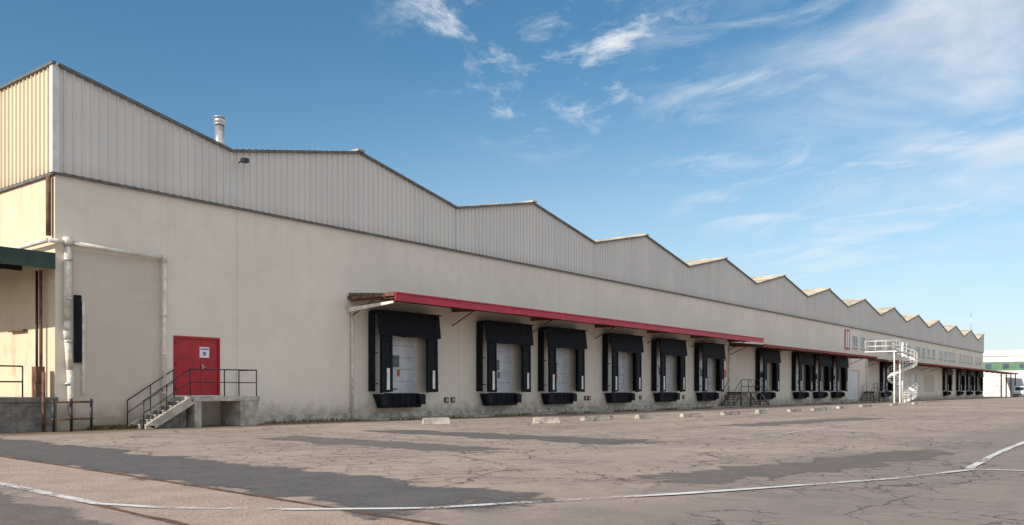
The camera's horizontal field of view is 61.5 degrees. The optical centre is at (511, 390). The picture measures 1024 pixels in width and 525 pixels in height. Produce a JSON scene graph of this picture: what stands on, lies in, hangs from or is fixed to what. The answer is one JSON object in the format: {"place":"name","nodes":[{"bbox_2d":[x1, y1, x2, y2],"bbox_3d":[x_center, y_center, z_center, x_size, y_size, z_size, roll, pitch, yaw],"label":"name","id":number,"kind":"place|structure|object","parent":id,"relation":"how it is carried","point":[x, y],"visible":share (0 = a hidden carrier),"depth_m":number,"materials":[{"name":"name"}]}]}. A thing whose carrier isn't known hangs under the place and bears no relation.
{"place":"outdoors","nodes":[
{"label":"outdoors","id":0,"kind":"place"},
{"bbox_2d":[0,397,1023,524],"bbox_3d":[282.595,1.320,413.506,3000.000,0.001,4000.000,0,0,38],"label":"ground","id":1,"kind":"structure","parent":0,"point":[966,432],"depth_m":16.24,"materials":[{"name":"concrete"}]},
{"bbox_2d":[0,246,57,432],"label":"loading canopy annexe","id":2,"kind":"structure","parent":1,"relation":"on","point":[20,414],"depth_m":27.35,"materials":[{"name":"green paint"}]},
{"bbox_2d":[0,495,109,524],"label":"asphalt patch","id":3,"kind":"object","parent":1,"relation":"on","point":[20,514],"visible":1,"depth_m":9.04,"materials":[{"name":"grey asphalt"}]},
{"bbox_2d":[42,372,92,431],"bbox_3d":[-14.292,0.370,27.762,1.510,1.900,0.404,0,0,-37],"label":"pipe guard rail","id":4,"kind":"object","parent":1,"relation":"on","point":[71,418],"visible":0.98,"depth_m":27.45,"materials":[{"name":"black metal"}]},
{"bbox_2d":[24,488,189,524],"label":"track groove","id":5,"kind":"object","parent":1,"relation":"on","point":[143,515],"visible":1,"depth_m":9.08,"materials":[{"name":"metal"}]},
{"bbox_2d":[127,369,259,428],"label":"entrance stairs","id":6,"kind":"structure","parent":1,"relation":"on","point":[183,411],"depth_m":30.96,"materials":[{"name":"concrete"}]},
{"bbox_2d":[0,457,433,524],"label":"gravel strip","id":7,"kind":"object","parent":1,"relation":"on","point":[101,487],"visible":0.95,"depth_m":10.39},
{"bbox_2d":[0,456,445,524],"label":"track groove","id":8,"kind":"object","parent":7,"relation":"on","point":[369,513],"visible":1,"depth_m":10.62,"materials":[{"name":"metal"}]},
{"bbox_2d":[0,439,553,519],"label":"asphalt patch","id":9,"kind":"object","parent":1,"relation":"on","point":[365,491],"visible":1,"depth_m":12.69,"materials":[{"name":"grey asphalt"}]},
{"bbox_2d":[259,435,502,450],"bbox_3d":[-3.663,1.316,21.601,9.020,0.001,2.447,0,0,41],"label":"asphalt patch","id":10,"kind":"object","parent":1,"relation":"on","point":[395,444],"visible":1,"depth_m":21.38,"materials":[{"name":"grey asphalt"}]},
{"bbox_2d":[422,417,449,424],"bbox_3d":[-2.965,1.180,33.625,1.095,0.280,0.274,0,0,-21],"label":"concrete wheel stop","id":11,"kind":"object","parent":1,"relation":"on","point":[430,421],"visible":1,"depth_m":33.50,"materials":[{"name":"concrete"}]},
{"bbox_2d":[87,401,888,429],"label":"weeds","id":12,"kind":"object","parent":1,"relation":"on","point":[106,427],"visible":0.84,"depth_m":38.02,"materials":[{"name":"green plant"}]},
{"bbox_2d":[0,174,982,430],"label":"walls","id":13,"kind":"structure","parent":1,"relation":"on","point":[298,282],"depth_m":38.12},
{"bbox_2d":[0,67,48,188],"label":"end cladding","id":14,"kind":"structure","parent":13,"relation":"attached to","point":[24,129],"depth_m":29.35,"materials":[{"name":"paint"}]},
{"bbox_2d":[73,250,159,429],"bbox_3d":[-13.670,-1.690,29.883,0.026,5.980,3.090,0,0,38],"label":"render panel","id":15,"kind":"object","parent":13,"relation":"attached to","point":[120,297],"visible":0.79,"depth_m":29.85,"materials":[{"name":"beige paint"}]},
{"bbox_2d":[173,335,219,394],"bbox_3d":[-11.844,-0.919,32.327,0.172,2.199,1.928,0,0,38],"label":"red door","id":16,"kind":"structure","parent":13,"relation":"attached to","point":[191,352],"depth_m":32.31,"materials":[{"name":"paint"}]},
{"bbox_2d":[386,336,415,392],"bbox_3d":[-4.938,-1.730,41.393,0.305,3.700,3.628,0,0,40],"label":"dock door","id":17,"kind":"structure","parent":13,"relation":"attached to","point":[404,364],"depth_m":41.12,"materials":[{"name":"white metal"}]},
{"bbox_2d":[368,309,441,407],"bbox_3d":[-4.986,-1.425,40.467,0.833,4.450,4.100,0,0,38],"label":"dock shelter","id":18,"kind":"object","parent":13,"relation":"attached to","point":[391,323],"visible":1,"depth_m":39.69,"materials":[{"name":"black rubber"}]},
{"bbox_2d":[12,175,867,417],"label":"drainpipes","id":19,"kind":"object","parent":13,"relation":"attached to","point":[78,340],"visible":0.9,"depth_m":28.64,"materials":[{"name":"grey metal"}]},
{"bbox_2d":[0,60,984,352],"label":"flashings","id":20,"kind":"object","parent":13,"relation":"on","point":[54,116],"visible":1,"depth_m":33.33,"materials":[{"name":"grey metal"}]},
{"bbox_2d":[1,63,983,338],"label":"saw roof","id":21,"kind":"structure","parent":13,"relation":"on","point":[815,291],"depth_m":68.26,"materials":[{"name":"beige metal"}]},
{"bbox_2d":[213,115,225,144],"bbox_3d":[-12.386,-10.430,36.479,0.533,2.300,0.533,0,0,38],"label":"chimney flue","id":22,"kind":"object","parent":21,"relation":"on","point":[219,124],"visible":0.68,"depth_m":36.30,"materials":[{"name":"metal"}]},
{"bbox_2d":[59,68,983,352],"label":"facade cladding","id":23,"kind":"structure","parent":21,"relation":"attached to","point":[105,136],"depth_m":39.17,"materials":[{"name":"paint"}]},
{"bbox_2d":[238,157,248,163],"bbox_3d":[-10.453,-8.900,33.407,0.505,0.160,0.240,0,0,38],"label":"floodlight","id":24,"kind":"object","parent":23,"relation":"attached to","point":[244,160],"visible":1,"depth_m":33.25,"materials":[{"name":"black metal"}]},
{"bbox_2d":[488,343,511,392],"bbox_3d":[-0.281,-1.730,47.424,0.305,3.700,3.628,0,0,40],"label":"dock door","id":25,"kind":"structure","parent":13,"relation":"attached to","point":[504,368],"depth_m":47.24,"materials":[{"name":"white metal"}]},
{"bbox_2d":[476,320,533,405],"bbox_3d":[-0.328,-1.425,46.498,0.833,4.450,4.100,0,0,38],"label":"dock shelter","id":26,"kind":"object","parent":13,"relation":"attached to","point":[500,332],"visible":1,"depth_m":45.63,"materials":[{"name":"black rubber"}]},
{"bbox_2d":[547,345,567,392],"bbox_3d":[3.081,-1.730,51.777,0.305,3.700,3.628,0,0,40],"label":"dock door","id":27,"kind":"structure","parent":13,"relation":"attached to","point":[562,367],"depth_m":51.61,"materials":[{"name":"white metal"}]},
{"bbox_2d":[538,326,587,403],"bbox_3d":[3.034,-1.425,50.851,0.833,4.450,4.100,0,0,38],"label":"dock shelter","id":28,"kind":"object","parent":13,"relation":"attached to","point":[566,338],"visible":0.98,"depth_m":49.99,"materials":[{"name":"black rubber"}]},
{"bbox_2d":[236,212,983,423],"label":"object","id":29,"kind":"structure","parent":13,"relation":"attached to","point":[286,418],"depth_m":45.39,"materials":[{"name":"concrete"}]},
{"bbox_2d":[610,349,625,391],"bbox_3d":[7.360,-1.730,57.317,0.305,3.700,3.628,0,0,40],"label":"dock door","id":30,"kind":"structure","parent":13,"relation":"attached to","point":[622,369],"depth_m":57.19,"materials":[{"name":"white metal"}]},
{"bbox_2d":[602,333,643,402],"bbox_3d":[7.313,-1.425,56.391,0.833,4.450,4.100,0,0,38],"label":"dock shelter","id":31,"kind":"object","parent":13,"relation":"attached to","point":[628,343],"visible":1,"depth_m":55.52,"materials":[{"name":"black rubber"}]},
{"bbox_2d":[658,353,671,391],"bbox_3d":[11.333,-1.730,62.461,0.305,3.700,3.628,0,0,40],"label":"dock door","id":32,"kind":"structure","parent":13,"relation":"attached to","point":[668,373],"depth_m":62.36,"materials":[{"name":"white metal"}]},
{"bbox_2d":[651,338,687,401],"bbox_3d":[11.286,-1.425,61.535,0.833,4.450,4.100,0,0,38],"label":"dock shelter","id":33,"kind":"object","parent":13,"relation":"attached to","point":[673,347],"visible":1,"depth_m":60.62,"materials":[{"name":"black rubber"}]},
{"bbox_2d":[345,292,1018,396],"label":"dock canopy","id":34,"kind":"object","parent":13,"relation":"attached to","point":[456,305],"visible":0.94,"depth_m":48.70,"materials":[{"name":"red metal"}]},
{"bbox_2d":[444,359,933,401],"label":"service doors","id":35,"kind":"structure","parent":13,"relation":"attached to","point":[853,384],"depth_m":99.12,"materials":[{"name":"metal"}]},
{"bbox_2d":[700,356,710,391],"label":"dock door","id":36,"kind":"structure","parent":13,"relation":"attached to","point":[708,374],"depth_m":67.70,"materials":[{"name":"white metal"}]},
{"bbox_2d":[694,342,725,400],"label":"dock shelter","id":37,"kind":"object","parent":13,"relation":"attached to","point":[716,351],"visible":1,"depth_m":66.05,"materials":[{"name":"black rubber"}]},
{"bbox_2d":[760,360,768,391],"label":"dock door","id":38,"kind":"structure","parent":13,"relation":"attached to","point":[761,369],"depth_m":76.65,"materials":[{"name":"white metal"}]},
{"bbox_2d":[755,348,780,399],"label":"dock shelter","id":39,"kind":"object","parent":13,"relation":"attached to","point":[769,355],"visible":0.88,"depth_m":75.65,"materials":[{"name":"black rubber"}]},
{"bbox_2d":[795,363,802,391],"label":"dock door","id":40,"kind":"structure","parent":13,"relation":"attached to","point":[797,385],"depth_m":83.72,"materials":[{"name":"white metal"}]},
{"bbox_2d":[792,352,813,398],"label":"dock shelter","id":41,"kind":"object","parent":13,"relation":"attached to","point":[804,359],"visible":1,"depth_m":82.42,"materials":[{"name":"black rubber"}]},
{"bbox_2d":[815,364,821,391],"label":"dock door","id":42,"kind":"structure","parent":13,"relation":"attached to","point":[817,378],"depth_m":88.22,"materials":[{"name":"white metal"}]},
{"bbox_2d":[812,354,832,397],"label":"dock shelter","id":43,"kind":"object","parent":13,"relation":"attached to","point":[824,360],"visible":0.98,"depth_m":87.18,"materials":[{"name":"black rubber"}]},
{"bbox_2d":[833,366,838,391],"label":"dock door","id":44,"kind":"structure","parent":13,"relation":"attached to","point":[835,379],"depth_m":93.03,"materials":[{"name":"white metal"}]},
{"bbox_2d":[831,356,848,397],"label":"dock shelter","id":45,"kind":"object","parent":13,"relation":"attached to","point":[842,362],"visible":0.95,"depth_m":91.98,"materials":[{"name":"black rubber"}]},
{"bbox_2d":[883,369,884,390],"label":"dock door","id":46,"kind":"structure","parent":13,"relation":"attached to","point":[883,380],"depth_m":108.48,"materials":[{"name":"white metal"}]},
{"bbox_2d":[880,361,893,396],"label":"dock shelter","id":47,"kind":"object","parent":13,"relation":"attached to","point":[890,386],"visible":0.67,"depth_m":106.44,"materials":[{"name":"black rubber"}]},
{"bbox_2d":[844,329,981,364],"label":"windows","id":48,"kind":"structure","parent":13,"relation":"attached to","point":[854,340],"depth_m":113.44,"materials":[{"name":"grey glass"}]},
{"bbox_2d":[942,368,952,395],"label":"dock shelter","id":49,"kind":"object","parent":13,"relation":"attached to","point":[949,379],"visible":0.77,"depth_m":135.10,"materials":[{"name":"black rubber"}]},
{"bbox_2d":[956,369,965,394],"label":"dock shelter","id":50,"kind":"object","parent":13,"relation":"attached to","point":[962,381],"visible":0.87,"depth_m":143.22,"materials":[{"name":"black rubber"}]},
{"bbox_2d":[966,370,974,394],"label":"dock shelter","id":51,"kind":"object","parent":13,"relation":"attached to","point":[972,382],"visible":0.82,"depth_m":150.06,"materials":[{"name":"black rubber"}]},
{"bbox_2d":[975,371,983,394],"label":"dock shelter","id":52,"kind":"object","parent":13,"relation":"attached to","point":[981,376],"visible":0.85,"depth_m":156.84,"materials":[{"name":"black rubber"}]},
{"bbox_2d":[0,469,1023,509],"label":"road marking","id":53,"kind":"object","parent":1,"relation":"on","point":[61,495],"visible":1,"depth_m":10.49,"materials":[{"name":"white paint"}]},
{"bbox_2d":[367,430,664,444],"bbox_3d":[-0.547,1.316,24.920,11.314,0.001,2.924,0,0,41],"label":"asphalt patch","id":54,"kind":"object","parent":1,"relation":"on","point":[579,440],"visible":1,"depth_m":24.11,"materials":[{"name":"grey asphalt"}]},
{"bbox_2d":[532,417,559,423],"bbox_3d":[1.366,1.180,34.324,1.096,0.280,0.274,0,0,-17],"label":"concrete wheel stop","id":55,"kind":"object","parent":1,"relation":"on","point":[546,420],"visible":1,"depth_m":34.20,"materials":[{"name":"concrete"}]},
{"bbox_2d":[580,415,613,420],"bbox_3d":[3.782,1.205,38.270,1.894,0.230,0.272,0,0,-40],"label":"concrete wheel stop","id":56,"kind":"object","parent":1,"relation":"on","point":[600,417],"visible":1,"depth_m":38.09,"materials":[{"name":"concrete"}]},
{"bbox_2d":[634,413,651,418],"bbox_3d":[6.194,1.205,40.577,0.272,0.230,1.294,0,0,37],"label":"concrete wheel stop","id":57,"kind":"object","parent":1,"relation":"on","point":[643,416],"visible":0.97,"depth_m":40.32,"materials":[{"name":"concrete"}]},
{"bbox_2d":[356,397,991,420],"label":"concrete apron","id":58,"kind":"object","parent":1,"relation":"on","point":[475,415],"visible":0.78,"depth_m":51.91,"materials":[{"name":"grey concrete"}]},
{"bbox_2d":[721,379,768,405],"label":"steel dock walkway","id":59,"kind":"structure","parent":58,"relation":"on","point":[751,398],"depth_m":70.59,"materials":[{"name":"grey metal"}]},
{"bbox_2d":[861,383,888,400],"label":"steel dock walkway","id":60,"kind":"structure","parent":58,"relation":"on","point":[876,392],"depth_m":101.37,"materials":[{"name":"grey metal"}]},
{"bbox_2d":[679,412,700,416],"bbox_3d":[8.845,1.205,42.699,1.494,0.230,0.272,0,0,-43],"label":"concrete wheel stop","id":61,"kind":"object","parent":1,"relation":"on","point":[696,414],"visible":0.99,"depth_m":42.52,"materials":[{"name":"concrete"}]},
{"bbox_2d":[720,411,739,414],"bbox_3d":[11.779,1.205,46.498,0.272,0.230,1.794,0,0,42],"label":"concrete wheel stop","id":62,"kind":"object","parent":1,"relation":"on","point":[730,413],"visible":0.98,"depth_m":46.29,"materials":[{"name":"concrete"}]},
{"bbox_2d":[755,409,766,413],"bbox_3d":[14.217,1.180,49.164,0.274,0.280,1.195,0,0,38],"label":"concrete wheel stop","id":63,"kind":"object","parent":1,"relation":"on","point":[761,411],"visible":1,"depth_m":48.88,"materials":[{"name":"concrete"}]},
{"bbox_2d":[787,408,800,411],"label":"concrete wheel stop","id":64,"kind":"object","parent":1,"relation":"on","point":[794,410],"visible":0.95,"depth_m":52.59,"materials":[{"name":"concrete"}]},
{"bbox_2d":[638,450,952,483],"bbox_3d":[5.841,1.316,15.643,10.284,0.001,2.295,0,0,-43],"label":"asphalt patch","id":65,"kind":"object","parent":1,"relation":"on","point":[818,464],"visible":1,"depth_m":14.72,"materials":[{"name":"grey asphalt"}]},
{"bbox_2d":[716,418,886,425],"bbox_3d":[12.855,1.316,36.819,2.830,0.001,14.080,0,0,44],"label":"asphalt patch","id":66,"kind":"object","parent":1,"relation":"on","point":[800,422],"visible":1,"depth_m":36.55,"materials":[{"name":"grey asphalt"}]},
{"bbox_2d":[810,407,826,410],"bbox_3d":[20.225,1.205,56.780,0.272,0.230,1.994,0,0,44],"label":"concrete wheel stop","id":67,"kind":"object","parent":1,"relation":"on","point":[818,409],"visible":0.95,"depth_m":56.56,"materials":[{"name":"concrete"}]},
{"bbox_2d":[751,418,887,438],"bbox_3d":[12.827,1.304,33.049,0.160,0.001,24.068,0,0,33],"label":"road marking","id":68,"kind":"object","parent":1,"relation":"on","point":[811,429],"visible":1,"depth_m":28.79,"materials":[{"name":"white paint"}]},
{"bbox_2d":[836,405,847,408],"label":"concrete wheel stop","id":69,"kind":"object","parent":1,"relation":"on","point":[841,407],"visible":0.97,"depth_m":62.69,"materials":[{"name":"concrete"}]},
{"bbox_2d":[859,404,871,406],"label":"concrete wheel stop","id":70,"kind":"object","parent":1,"relation":"on","point":[868,405],"visible":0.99,"depth_m":67.84,"materials":[{"name":"concrete"}]},
{"bbox_2d":[966,441,1023,468],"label":"road marking","id":71,"kind":"object","parent":1,"relation":"on","point":[975,464],"visible":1,"depth_m":17.41,"materials":[{"name":"white paint"}]},
{"bbox_2d":[1013,386,1023,396],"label":"delivery van","id":72,"kind":"object","parent":1,"relation":"on","point":[1018,390],"visible":1,"depth_m":173.98,"materials":[{"name":"white paint"}]},
{"bbox_2d":[0,0,1023,350],"label":"sky","id":73,"kind":"structure","parent":0,"point":[872,150],"materials":[{"name":"blue"}]},
{"bbox_2d":[865,340,917,402],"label":"spiral staircase","id":74,"kind":"structure","parent":0,"point":[900,370],"depth_m":93.35,"materials":[{"name":"white metal"}]},
{"bbox_2d":[982,350,1023,396],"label":"distant white building","id":75,"kind":"structure","parent":0,"point":[1012,361],"depth_m":182.76,"materials":[{"name":"paint"}]}
]}

